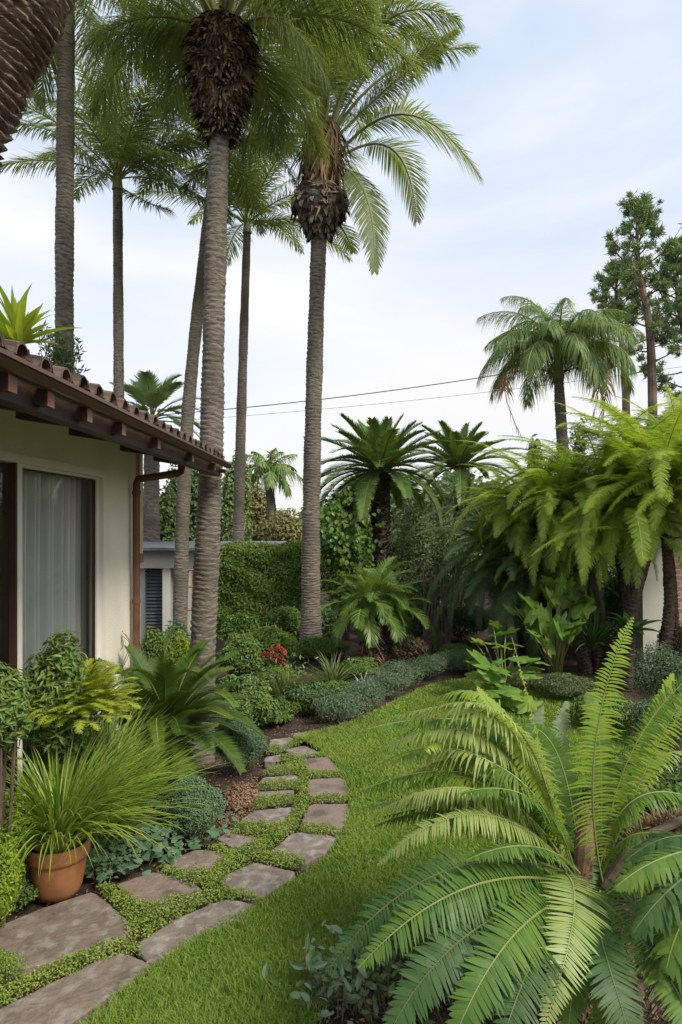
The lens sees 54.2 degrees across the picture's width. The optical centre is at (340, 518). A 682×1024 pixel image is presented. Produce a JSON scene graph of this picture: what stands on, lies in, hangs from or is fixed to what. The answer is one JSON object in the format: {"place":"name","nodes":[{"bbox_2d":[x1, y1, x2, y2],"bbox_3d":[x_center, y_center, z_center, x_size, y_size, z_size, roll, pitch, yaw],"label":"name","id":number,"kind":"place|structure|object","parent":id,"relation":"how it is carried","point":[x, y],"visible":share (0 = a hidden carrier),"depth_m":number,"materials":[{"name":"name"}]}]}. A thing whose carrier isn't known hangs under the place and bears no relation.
{"place":"outdoors","nodes":[
{"label":"outdoors","id":0,"kind":"place"},
{"bbox_2d":[0,537,681,1023],"bbox_3d":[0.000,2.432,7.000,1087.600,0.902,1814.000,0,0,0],"label":"ground","id":1,"kind":"structure","parent":0,"point":[296,723],"depth_m":5.26,"materials":[{"name":"soil"}]},
{"bbox_2d":[0,828,25,927],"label":"box shrub","id":2,"kind":"object","parent":1,"relation":"on","point":[9,877],"visible":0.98,"depth_m":3.11,"materials":[{"name":"green plant"}]},
{"bbox_2d":[0,945,29,982],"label":"mound plant","id":3,"kind":"object","parent":1,"relation":"on","point":[8,963],"visible":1,"depth_m":2.87,"materials":[{"name":"green plant"}]},
{"bbox_2d":[0,661,36,927],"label":"leafy shrub","id":4,"kind":"object","parent":1,"relation":"on","point":[14,700],"visible":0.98,"depth_m":3.21,"materials":[{"name":"green plant"}]},
{"bbox_2d":[2,788,34,878],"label":"box shrub","id":5,"kind":"object","parent":1,"relation":"on","point":[16,826],"visible":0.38,"depth_m":3.32,"materials":[{"name":"green plant"}]},
{"bbox_2d":[0,0,76,172],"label":"palm tree","id":6,"kind":"object","parent":1,"relation":"on","point":[31,33],"visible":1,"depth_m":1.28,"materials":[{"name":"brown plant"}]},
{"bbox_2d":[0,284,76,344],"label":"roof plant","id":7,"kind":"object","parent":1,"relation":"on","point":[18,325],"visible":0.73,"depth_m":6.24,"materials":[{"name":"green plant"}]},
{"bbox_2d":[25,835,90,903],"bbox_3d":[-1.514,1.866,3.571,0.328,0.288,0.328,0,0,0],"label":"terracotta pot","id":8,"kind":"object","parent":1,"relation":"on","point":[63,882],"visible":0.64,"depth_m":3.45,"materials":[{"name":"ceramic"}]},
{"bbox_2d":[0,711,188,878],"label":"ornamental grass","id":9,"kind":"object","parent":8,"relation":"in","point":[57,828],"depth_m":3.49,"materials":[{"name":"green plant"}]},
{"bbox_2d":[22,627,97,780],"bbox_3d":[-1.607,1.308,3.802,0.468,1.387,0.353,0,0,0],"label":"leafy shrub","id":10,"kind":"object","parent":1,"relation":"on","point":[58,662],"visible":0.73,"depth_m":3.73,"materials":[{"name":"green plant"}]},
{"bbox_2d":[34,320,89,374],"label":"slender shrub","id":11,"kind":"object","parent":1,"relation":"on","point":[63,354],"visible":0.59,"depth_m":6.98,"materials":[{"name":"green plant"}]},
{"bbox_2d":[0,893,132,979],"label":"paving stone","id":12,"kind":"object","parent":1,"relation":"on","point":[40,937],"visible":0.8,"depth_m":3.21,"materials":[{"name":"stone"}]},
{"bbox_2d":[0,953,149,1023],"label":"paving stone","id":13,"kind":"object","parent":1,"relation":"on","point":[68,999],"visible":0.94,"depth_m":2.78,"materials":[{"name":"stone"}]},
{"bbox_2d":[24,658,142,867],"bbox_3d":[-1.537,1.405,3.840,0.778,1.195,0.625,0,0,0],"label":"feathery shrub","id":14,"kind":"object","parent":1,"relation":"on","point":[101,693],"visible":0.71,"depth_m":3.75,"materials":[{"name":"green plant"}]},
{"bbox_2d":[19,0,174,372],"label":"palm tree","id":15,"kind":"object","parent":1,"relation":"on","point":[64,79],"visible":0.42,"depth_m":7.93,"materials":[{"name":"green plant"}]},
{"bbox_2d":[0,53,206,398],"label":"palm tree","id":16,"kind":"object","parent":1,"relation":"on","point":[148,154],"visible":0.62,"depth_m":10.92,"materials":[{"name":"green plant"}]},
{"bbox_2d":[2,696,225,858],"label":"ornamental grass","id":17,"kind":"object","parent":1,"relation":"on","point":[126,822],"depth_m":3.99,"materials":[{"name":"green plant"}]},
{"bbox_2d":[84,839,147,878],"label":"round leaf plant","id":18,"kind":"object","parent":1,"relation":"on","point":[112,855],"visible":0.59,"depth_m":3.73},
{"bbox_2d":[0,334,232,899],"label":"house","id":19,"kind":"structure","parent":1,"relation":"on","point":[59,421],"depth_m":4.10,"materials":[{"name":"paint"}]},
{"bbox_2d":[0,450,105,866],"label":"window","id":20,"kind":"structure","parent":19,"relation":"in","point":[17,463],"depth_m":3.76,"materials":[{"name":"wood"}]},
{"bbox_2d":[22,471,91,768],"bbox_3d":[-1.930,0.740,4.685,0.099,2.320,1.470,0,0,0],"label":"curtain","id":21,"kind":"object","parent":19,"relation":"hanging from","point":[56,554],"visible":0.34,"depth_m":4.50,"materials":[{"name":"fabric"}]},
{"bbox_2d":[85,819,181,883],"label":"round leaf plant","id":22,"kind":"object","parent":1,"relation":"on","point":[147,851],"visible":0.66,"depth_m":3.85,"materials":[{"name":"plant"}]},
{"bbox_2d":[109,370,200,541],"bbox_3d":[-4.236,0.098,14.986,2.462,6.764,2.494,0,0,29],"label":"palm tree","id":23,"kind":"object","parent":1,"relation":"on","point":[143,390],"visible":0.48,"depth_m":14.83,"materials":[{"name":"green plant"}]},
{"bbox_2d":[140,626,171,667],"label":"shrub","id":24,"kind":"object","parent":1,"relation":"on","point":[152,644],"visible":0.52,"depth_m":7.54,"materials":[{"name":"green plant"}]},
{"bbox_2d":[143,482,175,540],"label":"broadleaf tree","id":25,"kind":"object","parent":1,"relation":"on","point":[167,509],"visible":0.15,"depth_m":15.44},
{"bbox_2d":[118,873,202,915],"bbox_3d":[-0.973,2.014,3.587,0.419,0.053,0.318,0,0,44],"label":"paving stone","id":26,"kind":"object","parent":1,"relation":"on","point":[156,886],"visible":0.73,"depth_m":3.58,"materials":[{"name":"stone"}]},
{"bbox_2d":[0,734,349,1005],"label":"groundcover","id":27,"kind":"object","parent":1,"relation":"on","point":[219,874],"visible":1,"depth_m":3.73,"materials":[{"name":"green plant"}]},
{"bbox_2d":[160,464,198,540],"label":"broadleaf tree","id":28,"kind":"object","parent":1,"relation":"on","point":[193,498],"visible":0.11,"depth_m":18.69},
{"bbox_2d":[128,798,230,852],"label":"round leaf plant","id":29,"kind":"object","parent":1,"relation":"on","point":[193,841],"visible":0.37,"depth_m":4.04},
{"bbox_2d":[95,628,264,800],"bbox_3d":[-1.297,1.474,4.977,1.567,1.253,1.465,0,0,27],"label":"sago cycad","id":30,"kind":"object","parent":1,"relation":"on","point":[177,688],"visible":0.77,"depth_m":4.82,"materials":[{"name":"green plant"}]},
{"bbox_2d":[74,10,303,630],"bbox_3d":[-2.056,-2.516,11.243,4.149,10.633,4.127,0,0,0],"label":"palm tree","id":31,"kind":"object","parent":1,"relation":"on","point":[181,576],"visible":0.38,"depth_m":11.12,"materials":[{"name":"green plant"}]},
{"bbox_2d":[160,772,227,838],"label":"soft shrub","id":32,"kind":"object","parent":1,"relation":"on","point":[200,817],"visible":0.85,"depth_m":4.07,"materials":[{"name":"green plant"}]},
{"bbox_2d":[137,900,255,966],"bbox_3d":[-0.712,2.011,3.270,0.625,0.058,0.224,0,0,-45],"label":"paving stone","id":33,"kind":"object","parent":1,"relation":"on","point":[173,933],"visible":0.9,"depth_m":3.23,"materials":[{"name":"stone"}]},
{"bbox_2d":[163,850,230,880],"bbox_3d":[-0.837,2.011,3.870,0.310,0.057,0.284,0,0,21],"label":"paving stone","id":34,"kind":"object","parent":1,"relation":"on","point":[201,858],"visible":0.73,"depth_m":3.86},
{"bbox_2d":[140,541,286,656],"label":"garden pavilion","id":35,"kind":"structure","parent":1,"relation":"on","point":[156,584],"depth_m":12.20,"materials":[{"name":"white paint"}]},
{"bbox_2d":[220,450,252,540],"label":"broadleaf tree","id":36,"kind":"object","parent":1,"relation":"on","point":[227,509],"visible":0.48,"depth_m":21.82,"materials":[{"name":"plant"}]},
{"bbox_2d":[216,633,263,676],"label":"shrub","id":37,"kind":"object","parent":1,"relation":"on","point":[247,646],"visible":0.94,"depth_m":8.09,"materials":[{"name":"green plant"}]},
{"bbox_2d":[128,108,352,541],"bbox_3d":[-1.942,-2.926,13.507,4.444,10.694,4.324,0,0,0],"label":"palm tree","id":38,"kind":"object","parent":1,"relation":"on","point":[239,467],"visible":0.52,"depth_m":13.42,"materials":[{"name":"green plant"}]},
{"bbox_2d":[220,610,261,638],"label":"shrub","id":39,"kind":"object","parent":1,"relation":"on","point":[239,622],"visible":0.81,"depth_m":10.45,"materials":[{"name":"green plant"}]},
{"bbox_2d":[223,779,259,811],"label":"mulch","id":40,"kind":"object","parent":1,"relation":"on","point":[241,793],"visible":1,"depth_m":4.62,"materials":[{"name":"brown plant"}]},
{"bbox_2d":[214,721,268,773],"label":"soft shrub","id":41,"kind":"object","parent":1,"relation":"on","point":[247,736],"visible":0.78,"depth_m":5.25,"materials":[{"name":"green plant"}]},
{"bbox_2d":[217,673,271,701],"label":"shrub","id":42,"kind":"object","parent":1,"relation":"on","point":[245,681],"visible":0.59,"depth_m":6.80,"materials":[{"name":"green plant"}]},
{"bbox_2d":[71,0,426,768],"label":"palm tree","id":43,"kind":"object","parent":1,"relation":"on","point":[217,52],"visible":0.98,"depth_m":6.01,"materials":[{"name":"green plant"}]},
{"bbox_2d":[233,686,280,728],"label":"shrub","id":44,"kind":"object","parent":1,"relation":"on","point":[264,705],"visible":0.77,"depth_m":6.42,"materials":[{"name":"green plant"}]},
{"bbox_2d":[219,863,294,904],"bbox_3d":[-0.464,2.011,3.692,0.320,0.057,0.350,0,0,39],"label":"paving stone","id":45,"kind":"object","parent":1,"relation":"on","point":[258,878],"visible":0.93,"depth_m":3.67,"materials":[{"name":"stone"}]},
{"bbox_2d":[216,540,301,640],"bbox_3d":[-1.420,1.279,12.140,1.914,1.766,1.429,0,0,0],"label":"hedge","id":46,"kind":"object","parent":1,"relation":"on","point":[259,582],"visible":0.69,"depth_m":11.57,"materials":[{"name":"green plant"}]},
{"bbox_2d":[244,480,282,540],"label":"broadleaf tree","id":47,"kind":"object","parent":1,"relation":"on","point":[259,517],"visible":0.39,"depth_m":26.66,"materials":[{"name":"green plant"}]},
{"bbox_2d":[239,807,296,830],"bbox_3d":[-0.489,2.013,4.462,0.369,0.053,0.289,0,0,0],"label":"paving stone","id":48,"kind":"object","parent":1,"relation":"on","point":[276,815],"visible":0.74,"depth_m":4.46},
{"bbox_2d":[246,623,300,662],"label":"shrub","id":49,"kind":"object","parent":1,"relation":"on","point":[289,641],"visible":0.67,"depth_m":9.07,"materials":[{"name":"green plant"}]},
{"bbox_2d":[245,448,302,523],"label":"palm tree","id":50,"kind":"object","parent":1,"relation":"on","point":[266,471],"visible":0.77,"depth_m":23.66,"materials":[{"name":"green plant"}]},
{"bbox_2d":[263,605,300,634],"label":"shrub","id":51,"kind":"object","parent":1,"relation":"on","point":[286,618],"visible":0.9,"depth_m":10.65,"materials":[{"name":"green plant"}]},
{"bbox_2d":[262,508,302,543],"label":"broadleaf tree","id":52,"kind":"object","parent":1,"relation":"on","point":[279,527],"visible":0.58,"depth_m":19.70,"materials":[{"name":"green plant"}]},
{"bbox_2d":[238,643,335,682],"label":"flowering plant","id":53,"kind":"object","parent":1,"relation":"on","point":[279,661],"visible":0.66,"depth_m":8.21,"materials":[{"name":"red plant"}]},
{"bbox_2d":[270,832,335,869],"bbox_3d":[-0.226,2.014,4.055,0.311,0.053,0.373,0,0,23],"label":"paving stone","id":54,"kind":"object","parent":1,"relation":"on","point":[310,848],"visible":0.87,"depth_m":4.03,"materials":[{"name":"stone"}]},
{"bbox_2d":[279,680,332,712],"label":"shrub","id":55,"kind":"object","parent":1,"relation":"on","point":[304,694],"visible":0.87,"depth_m":6.79,"materials":[{"name":"green plant"}]},
{"bbox_2d":[133,0,483,641],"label":"palm tree","id":56,"kind":"object","parent":1,"relation":"on","point":[320,205],"visible":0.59,"depth_m":10.02,"materials":[{"name":"green plant"}]},
{"bbox_2d":[294,635,349,658],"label":"shrub","id":57,"kind":"object","parent":1,"relation":"on","point":[324,645],"visible":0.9,"depth_m":9.48,"materials":[{"name":"green plant"}]},
{"bbox_2d":[300,804,349,837],"bbox_3d":[-0.100,2.014,4.458,0.329,0.053,0.407,0,0,0],"label":"paving stone","id":58,"kind":"object","parent":1,"relation":"on","point":[333,814],"visible":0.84,"depth_m":4.45,"materials":[{"name":"stone"}]},
{"bbox_2d":[307,778,349,803],"bbox_3d":[-0.101,2.012,4.943,0.310,0.055,0.345,0,0,-7],"label":"paving stone","id":59,"kind":"object","parent":1,"relation":"on","point":[321,785],"visible":0.75,"depth_m":4.93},
{"bbox_2d":[262,920,397,1023],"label":"ground plant","id":60,"kind":"object","parent":1,"relation":"on","point":[339,980],"visible":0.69,"depth_m":2.71,"materials":[{"name":"green plant"}]},
{"bbox_2d":[299,650,363,683],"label":"spiky tuft","id":61,"kind":"object","parent":1,"relation":"on","point":[332,673],"visible":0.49,"depth_m":7.90,"materials":[{"name":"green plant"}]},
{"bbox_2d":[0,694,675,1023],"bbox_3d":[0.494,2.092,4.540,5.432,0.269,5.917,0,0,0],"label":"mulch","id":62,"kind":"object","parent":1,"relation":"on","point":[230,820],"visible":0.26,"depth_m":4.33,"materials":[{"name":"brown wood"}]},
{"bbox_2d":[311,688,374,722],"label":"edging plant","id":63,"kind":"object","parent":1,"relation":"on","point":[329,703],"visible":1,"depth_m":6.57,"materials":[{"name":"plant"}]},
{"bbox_2d":[290,483,397,638],"bbox_3d":[0.035,0.718,11.041,1.721,2.594,1.089,0,0,0],"label":"climbing plant","id":64,"kind":"object","parent":1,"relation":"on","point":[342,528],"visible":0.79,"depth_m":10.75,"materials":[{"name":"green plant"}]},
{"bbox_2d":[339,655,383,678],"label":"shrub","id":65,"kind":"object","parent":1,"relation":"on","point":[364,664],"visible":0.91,"depth_m":8.30,"materials":[{"name":"green plant"}]},
{"bbox_2d":[338,676,386,709],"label":"edging plant","id":66,"kind":"object","parent":1,"relation":"on","point":[366,693],"visible":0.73,"depth_m":7.00,"materials":[{"name":"plant"}]},
{"bbox_2d":[264,901,467,1023],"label":"ground plant","id":67,"kind":"object","parent":1,"relation":"on","point":[394,974],"visible":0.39,"depth_m":2.75,"materials":[{"name":"green plant"}]},
{"bbox_2d":[314,556,434,671],"bbox_3d":[0.434,1.298,8.887,1.762,1.579,1.317,0,0,-23],"label":"pygmy palm","id":68,"kind":"object","parent":1,"relation":"on","point":[377,621],"visible":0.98,"depth_m":8.71,"materials":[{"name":"green plant"}]},
{"bbox_2d":[301,413,451,597],"bbox_3d":[0.645,0.082,11.518,2.696,3.836,2.646,0,0,0],"label":"date palm","id":69,"kind":"object","parent":1,"relation":"on","point":[375,450],"visible":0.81,"depth_m":11.27,"materials":[{"name":"green plant"}]},
{"bbox_2d":[359,669,414,699],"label":"edging plant","id":70,"kind":"object","parent":1,"relation":"on","point":[388,679],"visible":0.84,"depth_m":7.49,"materials":[{"name":"plant"}]},
{"bbox_2d":[377,659,428,687],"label":"edging plant","id":71,"kind":"object","parent":1,"relation":"on","point":[396,667],"visible":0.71,"depth_m":7.94,"materials":[{"name":"plant"}]},
{"bbox_2d":[143,468,672,541],"bbox_3d":[-0.036,-0.631,42.045,97.309,6.577,9.293,0,0,0],"label":"wood","id":72,"kind":"object","parent":1,"relation":"on","point":[446,480],"visible":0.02,"depth_m":38.97,"materials":[{"name":"green plant"}]},
{"bbox_2d":[388,633,429,666],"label":"shrub","id":73,"kind":"object","parent":1,"relation":"on","point":[409,644],"visible":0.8,"depth_m":8.88,"materials":[{"name":"brown plant"}]},
{"bbox_2d":[391,501,441,631],"bbox_3d":[1.323,0.850,11.809,0.914,2.337,0.708,0,0,0],"label":"shrub","id":74,"kind":"object","parent":1,"relation":"on","point":[421,546],"visible":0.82,"depth_m":11.69,"materials":[{"name":"green plant"}]},
{"bbox_2d":[395,579,439,637],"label":"shrub","id":75,"kind":"object","parent":1,"relation":"on","point":[418,628],"visible":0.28,"depth_m":10.42,"materials":[{"name":"green plant"}]},
{"bbox_2d":[400,653,448,678],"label":"edging plant","id":76,"kind":"object","parent":1,"relation":"on","point":[433,661],"visible":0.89,"depth_m":8.42,"materials":[{"name":"plant"}]},
{"bbox_2d":[389,466,476,586],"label":"airy tree","id":77,"kind":"object","parent":1,"relation":"on","point":[436,519],"visible":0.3,"depth_m":12.94,"materials":[{"name":"green plant"}]},
{"bbox_2d":[417,555,456,653],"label":"bare shrub","id":78,"kind":"object","parent":1,"relation":"on","point":[427,635],"visible":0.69,"depth_m":9.89,"materials":[{"name":"plant"}]},
{"bbox_2d":[425,518,477,629],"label":"shrub","id":79,"kind":"object","parent":1,"relation":"on","point":[450,575],"visible":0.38,"depth_m":11.85,"materials":[{"name":"green plant"}]},
{"bbox_2d":[434,603,491,640],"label":"shrub","id":80,"kind":"object","parent":1,"relation":"on","point":[460,617],"visible":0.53,"depth_m":10.80,"materials":[{"name":"green plant"}]},
{"bbox_2d":[409,420,526,605],"bbox_3d":[2.386,0.007,13.406,2.450,3.986,2.474,0,0,44],"label":"date palm","id":81,"kind":"object","parent":1,"relation":"on","point":[459,452],"visible":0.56,"depth_m":13.21,"materials":[{"name":"green plant"}]},
{"bbox_2d":[321,891,638,1023],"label":"ground plant","id":82,"kind":"object","parent":1,"relation":"on","point":[391,986],"visible":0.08,"depth_m":2.70,"materials":[{"name":"green plant"}]},
{"bbox_2d":[325,617,681,1023],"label":"sword fern","id":83,"kind":"object","parent":1,"relation":"on","point":[571,903],"visible":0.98,"depth_m":2.35,"materials":[{"name":"green plant"}]},
{"bbox_2d":[464,620,551,713],"bbox_3d":[1.815,1.625,7.277,0.927,0.869,1.170,0,0,21],"label":"gunnera","id":84,"kind":"object","parent":1,"relation":"on","point":[493,673],"visible":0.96,"depth_m":7.09,"materials":[{"name":"green plant"}]},
{"bbox_2d":[405,502,634,667],"bbox_3d":[2.661,1.006,9.797,3.368,2.628,3.359,0,0,21],"label":"tree fern","id":85,"kind":"object","parent":1,"relation":"on","point":[473,580],"visible":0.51,"depth_m":9.31,"materials":[{"name":"green plant"}]},
{"bbox_2d":[450,448,628,666],"bbox_3d":[2.797,0.570,9.254,2.687,2.938,2.404,0,0,-39],"label":"tree fern","id":86,"kind":"object","parent":1,"relation":"on","point":[497,527],"visible":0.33,"depth_m":8.86,"materials":[{"name":"green plant"}]},
{"bbox_2d":[503,573,596,673],"bbox_3d":[2.622,1.332,7.947,1.135,1.345,0.961,0,0,-11],"label":"gunnera","id":87,"kind":"object","parent":1,"relation":"on","point":[548,626],"visible":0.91,"depth_m":7.93,"materials":[{"name":"green plant"}]},
{"bbox_2d":[474,509,631,665],"bbox_3d":[2.924,0.840,9.331,2.413,2.386,2.152,0,0,-41],"label":"tree fern","id":88,"kind":"object","parent":1,"relation":"on","point":[537,590],"visible":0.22,"depth_m":8.89,"materials":[{"name":"green plant"}]},
{"bbox_2d":[475,296,644,461],"bbox_3d":[5.181,-1.579,15.989,3.857,7.173,3.880,0,0,18],"label":"palm tree","id":89,"kind":"object","parent":1,"relation":"on","point":[566,346],"visible":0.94,"depth_m":15.48,"materials":[{"name":"green plant"}]},
{"bbox_2d":[446,421,681,673],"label":"tree fern","id":90,"kind":"object","parent":1,"relation":"on","point":[581,552],"visible":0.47,"depth_m":8.32,"materials":[{"name":"green plant"}]},
{"bbox_2d":[469,923,672,1023],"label":"ground plant","id":91,"kind":"object","parent":1,"relation":"on","point":[649,1006],"visible":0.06,"depth_m":2.65,"materials":[{"name":"green plant"}]},
{"bbox_2d":[502,401,681,676],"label":"tree fern","id":92,"kind":"object","parent":1,"relation":"on","point":[624,588],"visible":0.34,"depth_m":8.15,"materials":[{"name":"green plant"}]},
{"bbox_2d":[515,396,681,691],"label":"tree fern","id":93,"kind":"object","parent":1,"relation":"on","point":[663,479],"visible":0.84,"depth_m":7.65,"materials":[{"name":"green plant"}]},
{"bbox_2d":[555,605,644,650],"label":"strap plant","id":94,"kind":"object","parent":1,"relation":"on","point":[593,638],"visible":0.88,"depth_m":7.80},
{"bbox_2d":[601,561,631,643],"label":"boundary shrub","id":95,"kind":"object","parent":1,"relation":"on","point":[612,602],"visible":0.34,"depth_m":9.85,"materials":[{"name":"green plant"}]},
{"bbox_2d":[553,385,681,662],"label":"tree fern","id":96,"kind":"object","parent":1,"relation":"on","point":[673,406],"visible":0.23,"depth_m":8.23,"materials":[{"name":"green plant"}]},
{"bbox_2d":[585,252,673,414],"bbox_3d":[11.707,-4.339,26.909,3.192,12.679,3.489,0,0,-15],"label":"pine tree","id":97,"kind":"object","parent":1,"relation":"on","point":[615,300],"visible":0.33,"depth_m":26.82,"materials":[{"name":"green plant"}]},
{"bbox_2d":[590,189,681,424],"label":"pine tree","id":98,"kind":"object","parent":1,"relation":"on","point":[637,209],"visible":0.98,"depth_m":23.82,"materials":[{"name":"green plant"}]},
{"bbox_2d":[599,805,681,996],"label":"coarse fern","id":99,"kind":"object","parent":1,"relation":"on","point":[663,917],"visible":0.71,"depth_m":2.12,"materials":[{"name":"green plant"}]},
{"bbox_2d":[603,749,681,810],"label":"shrub","id":100,"kind":"object","parent":1,"relation":"on","point":[676,768],"visible":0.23,"depth_m":4.49,"materials":[{"name":"green plant"}]},
{"bbox_2d":[629,641,681,698],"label":"shrub","id":101,"kind":"object","parent":1,"relation":"on","point":[651,674],"visible":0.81,"depth_m":6.71,"materials":[{"name":"green plant"}]},
{"bbox_2d":[629,694,681,749],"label":"shrub","id":102,"kind":"object","parent":1,"relation":"on","point":[636,710],"visible":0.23,"depth_m":5.75,"materials":[{"name":"plant"}]},
{"bbox_2d":[631,522,681,667],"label":"garden wall","id":103,"kind":"structure","parent":1,"relation":"on","point":[651,604],"depth_m":9.00,"materials":[{"name":"white paint"}]},
{"bbox_2d":[636,234,681,425],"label":"pine tree","id":104,"kind":"object","parent":1,"relation":"on","point":[662,378],"visible":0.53,"depth_m":24.93,"materials":[{"name":"green plant"}]},
{"bbox_2d":[0,0,681,517],"label":"sky","id":105,"kind":"structure","parent":0,"point":[565,109],"materials":[{"name":"white"}]},
{"bbox_2d":[79,677,634,1023],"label":"lawn","id":106,"kind":"structure","parent":0,"point":[321,883],"depth_m":3.48,"materials":[{"name":"plant"}]},
{"bbox_2d":[533,671,598,699],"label":"shrub","id":107,"kind":"object","parent":106,"relation":"on","point":[561,684],"visible":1,"depth_m":7.28,"materials":[{"name":"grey plant"}]},
{"bbox_2d":[565,691,637,728],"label":"shrub","id":108,"kind":"object","parent":106,"relation":"on","point":[576,710],"visible":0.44,"depth_m":6.22,"materials":[{"name":"green plant"}]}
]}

